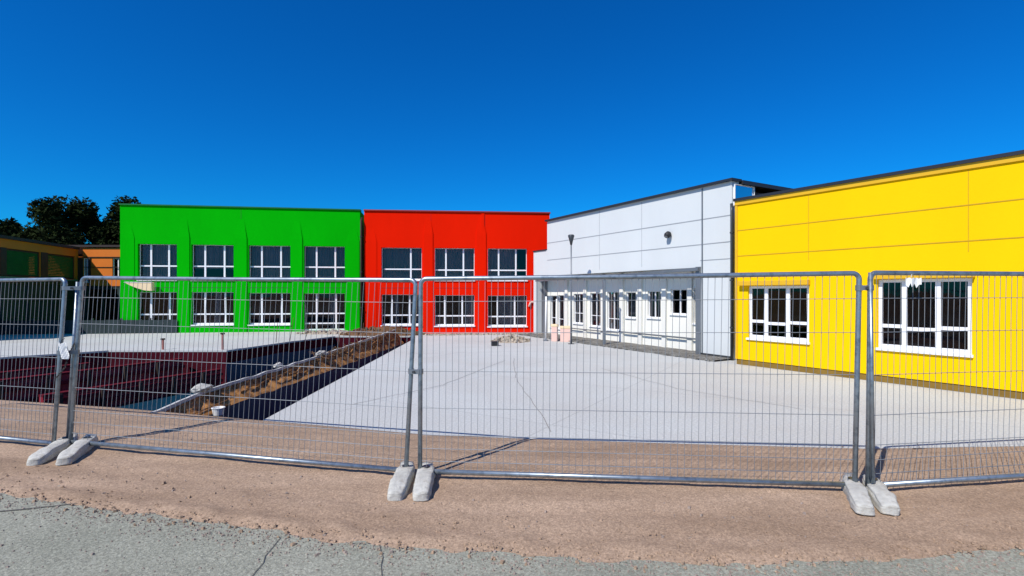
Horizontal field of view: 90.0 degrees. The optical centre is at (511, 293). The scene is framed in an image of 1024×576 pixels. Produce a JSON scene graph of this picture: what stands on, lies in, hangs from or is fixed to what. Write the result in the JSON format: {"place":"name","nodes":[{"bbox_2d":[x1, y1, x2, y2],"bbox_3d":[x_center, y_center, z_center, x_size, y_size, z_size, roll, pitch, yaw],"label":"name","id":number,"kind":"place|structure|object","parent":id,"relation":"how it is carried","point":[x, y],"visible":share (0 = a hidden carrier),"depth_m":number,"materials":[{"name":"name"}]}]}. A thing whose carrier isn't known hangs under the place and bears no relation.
{"place":"outdoors","nodes":[
{"label":"outdoors","id":0,"kind":"place"},
{"bbox_2d":[0,362,90,378],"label":"foundation wall","id":1,"kind":"structure","parent":0,"point":[30,372],"depth_m":14.56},
{"bbox_2d":[0,358,184,401],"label":"foundation wall","id":2,"kind":"structure","parent":0,"point":[65,378],"depth_m":13.76,"materials":[{"name":"red paint"}]},
{"bbox_2d":[109,392,188,407],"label":"excavation floor","id":3,"kind":"structure","parent":0,"point":[115,406],"depth_m":13.84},
{"bbox_2d":[38,369,222,406],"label":"foundation wall","id":4,"kind":"structure","parent":3,"relation":"on","point":[207,375],"depth_m":13.87,"materials":[{"name":"red paint"}]},
{"bbox_2d":[148,324,404,419],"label":"trench wall","id":5,"kind":"structure","parent":3,"relation":"on","point":[242,390],"depth_m":11.73,"materials":[{"name":"soil"}]},
{"bbox_2d":[191,383,212,392],"bbox_3d":[-5.723,1.729,9.445,0.302,0.142,0.560,0,0,0],"label":"concrete lump","id":6,"kind":"object","parent":5,"relation":"on","point":[203,388],"visible":0.89,"depth_m":9.33,"materials":[{"name":"grey concrete"}]},
{"bbox_2d":[211,406,224,415],"bbox_3d":[-5.020,2.007,8.750,0.218,0.126,0.218,0,0,0],"label":"white tub","id":7,"kind":"object","parent":5,"relation":"on","point":[217,408],"visible":0.96,"depth_m":8.69,"materials":[{"name":"plastic"}]},
{"bbox_2d":[316,350,326,355],"bbox_3d":[-5.331,1.650,14.270,0.207,0.126,0.656,0,0,0],"label":"concrete lump","id":8,"kind":"object","parent":5,"relation":"on","point":[319,352],"visible":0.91,"depth_m":14.17,"materials":[{"name":"grey concrete"}]},
{"bbox_2d":[116,392,194,410],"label":"water","id":9,"kind":"structure","parent":0,"point":[152,405],"depth_m":13.56,"materials":[{"name":"teal liquid"}]},
{"bbox_2d":[0,337,410,384],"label":"excavation sides","id":10,"kind":"object","parent":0,"point":[244,354],"visible":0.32,"depth_m":16.50,"materials":[{"name":"brown soil"}]},
{"bbox_2d":[227,345,334,382],"bbox_3d":[-8.480,2.560,19.273,0.166,0.740,5.728,0,0,16],"label":"excavation liner","id":11,"kind":"object","parent":10,"relation":"attached to","point":[238,370],"visible":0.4,"depth_m":18.21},
{"bbox_2d":[119,203,363,332],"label":"green building","id":12,"kind":"structure","parent":0,"point":[162,240],"depth_m":24.47,"materials":[{"name":"paint"}]},
{"bbox_2d":[124,282,154,290],"bbox_3d":[-17.001,-0.325,23.377,1.160,0.409,0.264,0,0,-9],"label":"awning","id":13,"kind":"object","parent":12,"relation":"attached to","point":[144,286],"visible":0.91,"depth_m":23.30,"materials":[{"name":"beige fabric"}]},
{"bbox_2d":[137,244,176,280],"bbox_3d":[-16.466,-1.444,23.904,1.712,1.711,0.439,0,0,-9],"label":"window","id":14,"kind":"structure","parent":12,"relation":"in","point":[160,260],"depth_m":24.03,"materials":[{"name":"blue glass"}]},
{"bbox_2d":[140,292,176,319],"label":"window","id":15,"kind":"structure","parent":12,"relation":"in","point":[151,293],"depth_m":23.89,"materials":[{"name":"white glass"}]},
{"bbox_2d":[191,292,233,325],"bbox_3d":[-14.113,0.721,24.257,1.902,1.581,0.435,0,0,-9],"label":"window","id":16,"kind":"structure","parent":12,"relation":"in","point":[218,313],"depth_m":24.27,"materials":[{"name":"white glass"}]},
{"bbox_2d":[193,245,233,276],"bbox_3d":[-14.131,-1.467,24.365,1.850,1.666,0.223,0,0,-9],"label":"window","id":17,"kind":"structure","parent":12,"relation":"in","point":[206,256],"depth_m":24.39,"materials":[{"name":"blue glass"}]},
{"bbox_2d":[248,293,289,325],"bbox_3d":[-11.600,0.753,24.560,1.942,1.557,0.280,0,0,-9],"label":"window","id":18,"kind":"structure","parent":12,"relation":"in","point":[251,324],"depth_m":24.57,"materials":[{"name":"white plastic"}]},
{"bbox_2d":[250,246,289,276],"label":"window","id":19,"kind":"structure","parent":12,"relation":"in","point":[265,261],"depth_m":24.78,"materials":[{"name":"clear glass"}]},
{"bbox_2d":[305,246,344,277],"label":"window","id":20,"kind":"structure","parent":12,"relation":"in","point":[328,262],"depth_m":25.17,"materials":[{"name":"blue glass"}]},
{"bbox_2d":[305,293,344,330],"bbox_3d":[-9.146,0.895,25.121,1.892,1.810,0.219,0,0,-9],"label":"window","id":21,"kind":"structure","parent":12,"relation":"in","point":[333,313],"depth_m":25.09,"materials":[{"name":"white glass"}]},
{"bbox_2d":[363,209,550,333],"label":"red building","id":22,"kind":"structure","parent":0,"point":[417,245],"depth_m":23.68,"materials":[{"name":"paint"}]},
{"bbox_2d":[380,294,417,325],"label":"window","id":23,"kind":"structure","parent":22,"relation":"in","point":[410,296],"depth_m":23.56,"materials":[{"name":"white glass"}]},
{"bbox_2d":[382,248,421,280],"bbox_3d":[-5.052,-1.335,23.521,1.872,1.531,0.429,0,0,-5],"label":"window","id":24,"kind":"structure","parent":22,"relation":"in","point":[396,262],"depth_m":23.68,"materials":[{"name":"blue glass"}]},
{"bbox_2d":[435,248,473,275],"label":"window","id":25,"kind":"structure","parent":22,"relation":"in","point":[448,261],"depth_m":23.91,"materials":[{"name":"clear glass"}]},
{"bbox_2d":[434,295,474,326],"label":"window","id":26,"kind":"structure","parent":22,"relation":"in","point":[469,305],"depth_m":23.78,"materials":[{"name":"clear glass"}]},
{"bbox_2d":[487,249,527,280],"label":"window","id":27,"kind":"structure","parent":22,"relation":"in","point":[501,262],"depth_m":24.11,"materials":[{"name":"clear glass"}]},
{"bbox_2d":[487,296,527,327],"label":"window","id":28,"kind":"structure","parent":22,"relation":"in","point":[510,307],"depth_m":24.15,"materials":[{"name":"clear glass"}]},
{"bbox_2d":[0,400,1023,565],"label":"dirt verge","id":29,"kind":"structure","parent":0,"point":[632,504],"depth_m":4.67,"materials":[{"name":"brown soil"}]},
{"bbox_2d":[26,433,78,465],"bbox_3d":[-5.210,1.759,5.825,0.174,0.118,0.901,0,0,-19],"label":"concrete block","id":30,"kind":"object","parent":29,"relation":"on","point":[52,450],"depth_m":5.64,"materials":[{"name":"concrete"}]},
{"bbox_2d":[0,277,67,444],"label":"fence","id":31,"kind":"object","parent":30,"relation":"in","point":[58,370],"visible":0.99,"depth_m":6.05,"materials":[{"name":"metal"}]},
{"bbox_2d":[58,338,68,358],"bbox_3d":[-5.193,0.626,5.920,0.143,0.253,0.055,14,8,8],"label":"plastic tag","id":32,"kind":"object","parent":31,"relation":"attached to","point":[63,350],"visible":1,"depth_m":5.93,"materials":[{"name":"white plastic"}]},
{"bbox_2d":[55,434,97,465],"bbox_3d":[-4.941,1.759,5.834,0.172,0.118,0.905,0,0,-23],"label":"concrete block","id":33,"kind":"object","parent":29,"relation":"on","point":[75,451],"depth_m":5.66,"materials":[{"name":"concrete"}]},
{"bbox_2d":[66,282,78,436],"bbox_3d":[-5.223,0.785,6.087,0.150,1.852,0.032,0,0,0],"label":"support tube","id":34,"kind":"object","parent":33,"relation":"on","point":[73,342],"visible":0.81,"depth_m":6.07,"materials":[{"name":"metal"}]},
{"bbox_2d":[68,276,417,471],"bbox_3d":[-3.079,0.783,5.549,4.414,1.986,0.078,0,0,13],"label":"fence","id":35,"kind":"object","parent":33,"relation":"in","point":[247,456],"visible":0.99,"depth_m":5.49,"materials":[{"name":"metal"}]},
{"bbox_2d":[57,350,79,354],"bbox_3d":[-5.197,0.687,5.999,0.214,0.050,0.112,0,0,-25],"label":"fence clamp","id":36,"kind":"object","parent":35,"relation":"attached to","point":[73,352],"visible":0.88,"depth_m":5.99,"materials":[{"name":"grey metal"}]},
{"bbox_2d":[55,343,74,378],"bbox_3d":[-5.206,0.785,5.956,0.183,0.407,0.057,0,0,-27],"label":"chain","id":37,"kind":"object","parent":36,"relation":"hanging from","point":[62,370],"visible":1,"depth_m":5.95,"materials":[{"name":"grey metal"}]},
{"bbox_2d":[62,286,84,289],"bbox_3d":[-5.142,-0.063,5.999,0.215,0.050,0.112,0,0,-25],"label":"fence clamp","id":38,"kind":"object","parent":35,"relation":"attached to","point":[73,287],"visible":1,"depth_m":5.98,"materials":[{"name":"grey metal"}]},
{"bbox_2d":[408,368,422,373],"bbox_3d":[-0.947,0.765,5.042,0.125,0.050,0.125,0,0,-32],"label":"fence clamp","id":39,"kind":"object","parent":35,"relation":"attached to","point":[415,371],"visible":1,"depth_m":5.01,"materials":[{"name":"grey metal"}]},
{"bbox_2d":[387,461,414,500],"bbox_3d":[-1.045,1.759,4.850,0.184,0.118,0.741,0,0,-2],"label":"concrete block","id":40,"kind":"object","parent":29,"relation":"on","point":[401,480],"depth_m":4.68,"materials":[{"name":"concrete"}]},
{"bbox_2d":[412,462,434,500],"bbox_3d":[-0.831,1.759,4.840,0.185,0.118,0.722,0,0,-5],"label":"concrete block","id":41,"kind":"object","parent":29,"relation":"on","point":[423,483],"depth_m":4.65,"materials":[{"name":"concrete"}]},
{"bbox_2d":[0,460,1023,573],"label":"dirt clods","id":42,"kind":"object","parent":29,"relation":"on","point":[747,566],"visible":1,"depth_m":3.72,"materials":[{"name":"brown soil"}]},
{"bbox_2d":[418,271,861,486],"bbox_3d":[1.132,0.784,4.851,4.132,1.983,0.050,0,0,5],"label":"fence","id":43,"kind":"object","parent":29,"relation":"on","point":[761,481],"visible":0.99,"depth_m":4.83,"materials":[{"name":"metal"}]},
{"bbox_2d":[841,473,874,515],"bbox_3d":[3.051,1.759,4.530,0.175,0.118,0.725,0,0,24],"label":"concrete block","id":44,"kind":"object","parent":29,"relation":"on","point":[858,497],"depth_m":4.36,"materials":[{"name":"concrete"}]},
{"bbox_2d":[862,474,899,515],"bbox_3d":[3.245,1.759,4.520,0.176,0.118,0.695,0,0,23],"label":"concrete block","id":45,"kind":"object","parent":29,"relation":"on","point":[883,498],"depth_m":4.34,"materials":[{"name":"concrete"}]},
{"bbox_2d":[868,272,874,482],"bbox_3d":[3.234,0.755,4.603,0.057,1.890,0.032,0,0,0],"label":"support tube","id":46,"kind":"object","parent":45,"relation":"on","point":[871,377],"visible":1,"depth_m":4.59,"materials":[{"name":"metal"}]},
{"bbox_2d":[865,270,1023,486],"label":"fence","id":47,"kind":"object","parent":45,"relation":"on","point":[951,479],"visible":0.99,"depth_m":4.76,"materials":[{"name":"metal"}]},
{"bbox_2d":[855,285,873,290],"bbox_3d":[3.211,-0.052,4.663,0.121,0.050,0.121,0,0,-33],"label":"fence clamp","id":48,"kind":"object","parent":47,"relation":"attached to","point":[861,287],"visible":0.91,"depth_m":4.64,"materials":[{"name":"grey metal"}]},
{"bbox_2d":[906,274,921,287],"bbox_3d":[3.632,-0.114,4.633,0.144,0.125,0.023,0,0,-4],"label":"tape strip","id":49,"kind":"object","parent":47,"relation":"attached to","point":[915,281],"visible":1,"depth_m":4.63,"materials":[{"name":"white plastic"}]},
{"bbox_2d":[0,323,1023,448],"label":"paved yard","id":50,"kind":"structure","parent":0,"point":[679,425],"depth_m":8.93,"materials":[{"name":"grey concrete"}]},
{"bbox_2d":[0,235,119,334],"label":"ochre building","id":51,"kind":"structure","parent":50,"relation":"on","point":[54,260],"depth_m":26.67,"materials":[{"name":"paint"}]},
{"bbox_2d":[7,282,26,320],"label":"window","id":52,"kind":"structure","parent":51,"relation":"in","point":[23,294],"depth_m":23.93,"materials":[{"name":"glass"}]},
{"bbox_2d":[32,283,51,320],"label":"window","id":53,"kind":"structure","parent":51,"relation":"in","point":[41,294],"depth_m":25.72,"materials":[{"name":"glass"}]},
{"bbox_2d":[57,284,73,319],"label":"window","id":54,"kind":"structure","parent":51,"relation":"in","point":[69,315],"depth_m":27.96,"materials":[{"name":"glass"}]},
{"bbox_2d":[84,258,88,282],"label":"window","id":55,"kind":"structure","parent":51,"relation":"in","point":[84,258],"depth_m":28.86,"materials":[{"name":"clear glass"}]},
{"bbox_2d":[88,289,116,319],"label":"window","id":56,"kind":"structure","parent":51,"relation":"in","point":[88,289],"depth_m":28.86,"materials":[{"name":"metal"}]},
{"bbox_2d":[113,258,119,275],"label":"window","id":57,"kind":"structure","parent":51,"relation":"in","point":[113,258],"depth_m":28.86,"materials":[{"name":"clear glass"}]},
{"bbox_2d":[0,318,176,334],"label":"boarding","id":58,"kind":"object","parent":50,"relation":"on","point":[48,326],"visible":0.79,"depth_m":23.25,"materials":[{"name":"wood"}]},
{"bbox_2d":[220,333,224,349],"bbox_3d":[-9.450,1.556,16.720,0.120,0.552,0.060,0,0,0],"label":"marker stake","id":59,"kind":"object","parent":50,"relation":"on","point":[222,341],"visible":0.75,"depth_m":16.70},
{"bbox_2d":[296,329,347,334],"bbox_3d":[-8.400,1.740,23.410,3.000,0.233,1.041,0,0,0],"label":"rubble heap","id":60,"kind":"object","parent":50,"relation":"on","point":[333,331],"visible":0.63,"depth_m":23.13,"materials":[{"name":"beige stone"}]},
{"bbox_2d":[360,217,362,327],"bbox_3d":[-6.800,-0.808,23.108,0.122,5.277,0.211,0,0,0],"label":"drainpipe","id":61,"kind":"object","parent":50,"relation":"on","point":[360,270],"visible":0.88,"depth_m":23.02,"materials":[{"name":"metal"}]},
{"bbox_2d":[339,325,425,335],"bbox_3d":[-5.755,1.637,22.766,3.810,0.452,1.511,0,0,0],"label":"rubble heap","id":62,"kind":"object","parent":50,"relation":"on","point":[381,329],"visible":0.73,"depth_m":22.42,"materials":[{"name":"soil"}]},
{"bbox_2d":[425,333,544,335],"bbox_3d":[-1.150,1.811,22.802,5.417,0.117,0.975,0,0,-6],"label":"rubble strip","id":63,"kind":"object","parent":50,"relation":"on","point":[429,334],"visible":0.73,"depth_m":22.67,"materials":[{"name":"beige stone"}]},
{"bbox_2d":[491,341,498,345],"bbox_3d":[-0.600,1.748,17.950,0.260,0.165,0.220,0,0,-11],"label":"dark box","id":64,"kind":"object","parent":50,"relation":"on","point":[493,343],"visible":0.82,"depth_m":17.85,"materials":[{"name":"black rubber"}]},
{"bbox_2d":[490,335,529,342],"bbox_3d":[-0.059,1.711,19.637,1.545,0.265,1.474,0,0,0],"label":"rubble heap","id":65,"kind":"object","parent":50,"relation":"on","point":[508,339],"visible":0.89,"depth_m":19.24,"materials":[{"name":"beige stone"}]},
{"bbox_2d":[544,296,547,340],"bbox_3d":[1.300,0.970,19.800,0.200,1.720,0.195,0,0,0],"label":"white pole","id":66,"kind":"object","parent":50,"relation":"on","point":[545,339],"visible":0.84,"depth_m":19.77,"materials":[{"name":"metal"}]},
{"bbox_2d":[551,324,557,340],"bbox_3d":[1.635,1.500,19.648,0.280,0.660,0.120,0,0,18],"label":"foam board","id":67,"kind":"object","parent":50,"relation":"on","point":[554,328],"visible":0.88,"depth_m":19.60,"materials":[{"name":"pink plastic"}]},
{"bbox_2d":[560,326,569,341],"bbox_3d":[2.035,1.530,19.448,0.440,0.600,0.120,0,0,18],"label":"foam board","id":68,"kind":"object","parent":50,"relation":"on","point":[566,335],"visible":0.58,"depth_m":19.40,"materials":[{"name":"pink plastic"}]},
{"bbox_2d":[568,234,573,343],"bbox_3d":[2.150,-0.155,18.600,0.240,3.970,0.234,0,0,0],"label":"lamp post","id":69,"kind":"object","parent":50,"relation":"on","point":[571,237],"visible":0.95,"depth_m":18.57,"materials":[{"name":"grey metal"}]},
{"bbox_2d":[355,351,792,431],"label":"slab cracks","id":70,"kind":"object","parent":50,"relation":"on","point":[531,399],"visible":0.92,"depth_m":9.85,"materials":[{"name":"grey concrete"}]},
{"bbox_2d":[518,333,729,361],"bbox_3d":[3.407,1.791,18.488,1.497,0.078,10.305,0,0,-30],"label":"gravel strip","id":71,"kind":"object","parent":50,"relation":"on","point":[683,353],"visible":0.81,"depth_m":16.77,"materials":[{"name":"grey gravel"}]},
{"bbox_2d":[603,279,605,343],"bbox_3d":[3.240,0.620,18.000,0.220,2.420,0.220,0,0,0],"label":"canopy post","id":72,"kind":"object","parent":71,"relation":"on","point":[604,326],"visible":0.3,"depth_m":17.95,"materials":[{"name":"grey metal"}]},
{"bbox_2d":[533,178,792,359],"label":"white building","id":73,"kind":"structure","parent":50,"relation":"on","point":[627,237],"depth_m":17.17,"materials":[{"name":"white paint"}]},
{"bbox_2d":[549,296,555,327],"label":"window","id":74,"kind":"structure","parent":73,"relation":"in","point":[552,296],"depth_m":22.97,"materials":[{"name":"clear glass"}]},
{"bbox_2d":[558,295,563,329],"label":"window","id":75,"kind":"structure","parent":73,"relation":"in","point":[559,295],"depth_m":22.48,"materials":[{"name":"clear glass"}]},
{"bbox_2d":[572,294,582,324],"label":"window","id":76,"kind":"structure","parent":73,"relation":"in","point":[580,296],"depth_m":21.29,"materials":[{"name":"clear glass"}]},
{"bbox_2d":[589,293,600,327],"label":"window","id":77,"kind":"structure","parent":73,"relation":"in","point":[592,315],"depth_m":20.46,"materials":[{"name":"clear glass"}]},
{"bbox_2d":[606,292,618,331],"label":"window","id":78,"kind":"structure","parent":73,"relation":"in","point":[615,295],"depth_m":19.44,"materials":[{"name":"clear glass"}]},
{"bbox_2d":[625,292,635,318],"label":"window","id":79,"kind":"structure","parent":73,"relation":"in","point":[633,293],"depth_m":18.70,"materials":[{"name":"clear glass"}]},
{"bbox_2d":[646,291,660,319],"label":"window","id":80,"kind":"structure","parent":73,"relation":"in","point":[655,293],"depth_m":17.66,"materials":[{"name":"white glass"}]},
{"bbox_2d":[664,231,670,237],"bbox_3d":[4.853,-1.836,15.972,0.236,0.224,0.198,0,0,-30],"label":"wall lamp","id":81,"kind":"object","parent":73,"relation":"attached to","point":[667,234],"visible":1,"depth_m":15.90,"materials":[{"name":"metal"}]},
{"bbox_2d":[669,289,686,315],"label":"window","id":82,"kind":"structure","parent":73,"relation":"in","point":[676,314],"depth_m":16.55,"materials":[{"name":"white glass"}]},
{"bbox_2d":[730,203,733,359],"bbox_3d":[6.023,-0.336,14.047,0.114,4.292,0.148,0,0,0],"label":"drainpipe","id":83,"kind":"object","parent":73,"relation":"attached to","point":[731,280],"visible":1,"depth_m":13.99,"materials":[{"name":"metal"}]},
{"bbox_2d":[733,184,754,205],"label":"window","id":84,"kind":"structure","parent":73,"relation":"in","point":[739,191],"depth_m":14.25,"materials":[{"name":"blue glass"}]},
{"bbox_2d":[733,150,1023,399],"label":"yellow building","id":85,"kind":"structure","parent":50,"relation":"on","point":[965,215],"depth_m":10.64,"materials":[{"name":"paint"}]},
{"bbox_2d":[746,286,809,344],"bbox_3d":[6.441,0.493,12.416,0.160,1.357,1.552,0,0,-34],"label":"window","id":86,"kind":"structure","parent":85,"relation":"in","point":[788,339],"depth_m":12.44,"materials":[{"name":"white plastic"}]},
{"bbox_2d":[876,278,973,357],"bbox_3d":[8.028,0.442,10.020,0.160,1.457,1.562,0,0,-34],"label":"window","id":87,"kind":"structure","parent":85,"relation":"in","point":[936,350],"depth_m":9.93,"materials":[{"name":"white plastic"}]},
{"bbox_2d":[0,485,1023,575],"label":"road","id":88,"kind":"structure","parent":0,"point":[60,554],"depth_m":3.53,"materials":[{"name":"grey asphalt"}]},
{"bbox_2d":[0,503,382,575],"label":"road cracks","id":89,"kind":"object","parent":88,"relation":"on","point":[252,575],"visible":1,"depth_m":4.30,"materials":[{"name":"black asphalt"}]},
{"bbox_2d":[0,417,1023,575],"bbox_3d":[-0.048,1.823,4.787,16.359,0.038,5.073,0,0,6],"label":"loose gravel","id":90,"kind":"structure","parent":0,"point":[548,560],"depth_m":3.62,"materials":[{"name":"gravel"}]},
{"bbox_2d":[0,0,1023,356],"label":"sky","id":91,"kind":"structure","parent":0,"point":[557,107],"materials":[{"name":"blue"}]},
{"bbox_2d":[599,294,611,322],"bbox_3d":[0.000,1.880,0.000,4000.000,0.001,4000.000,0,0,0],"label":"window frame","id":92,"kind":"structure","parent":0,"point":[600,308],"depth_m":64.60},
{"bbox_2d":[0,216,27,276],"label":"broadleaf tree","id":93,"kind":"object","parent":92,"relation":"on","point":[7,227],"visible":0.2,"depth_m":36.78,"materials":[{"name":"green plant"}]},
{"bbox_2d":[12,195,115,255],"bbox_3d":[-32.599,-2.631,36.868,6.510,9.040,5.411,0,0,0],"label":"broadleaf tree","id":94,"kind":"object","parent":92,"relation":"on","point":[53,221],"visible":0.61,"depth_m":35.76,"materials":[{"name":"green plant"}]},
{"bbox_2d":[82,195,140,255],"bbox_3d":[-28.999,-2.722,37.780,5.024,9.223,5.773,0,0,-18],"label":"broadleaf tree","id":95,"kind":"object","parent":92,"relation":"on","point":[95,232],"visible":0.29,"depth_m":37.03,"materials":[{"name":"green plant"}]}
]}

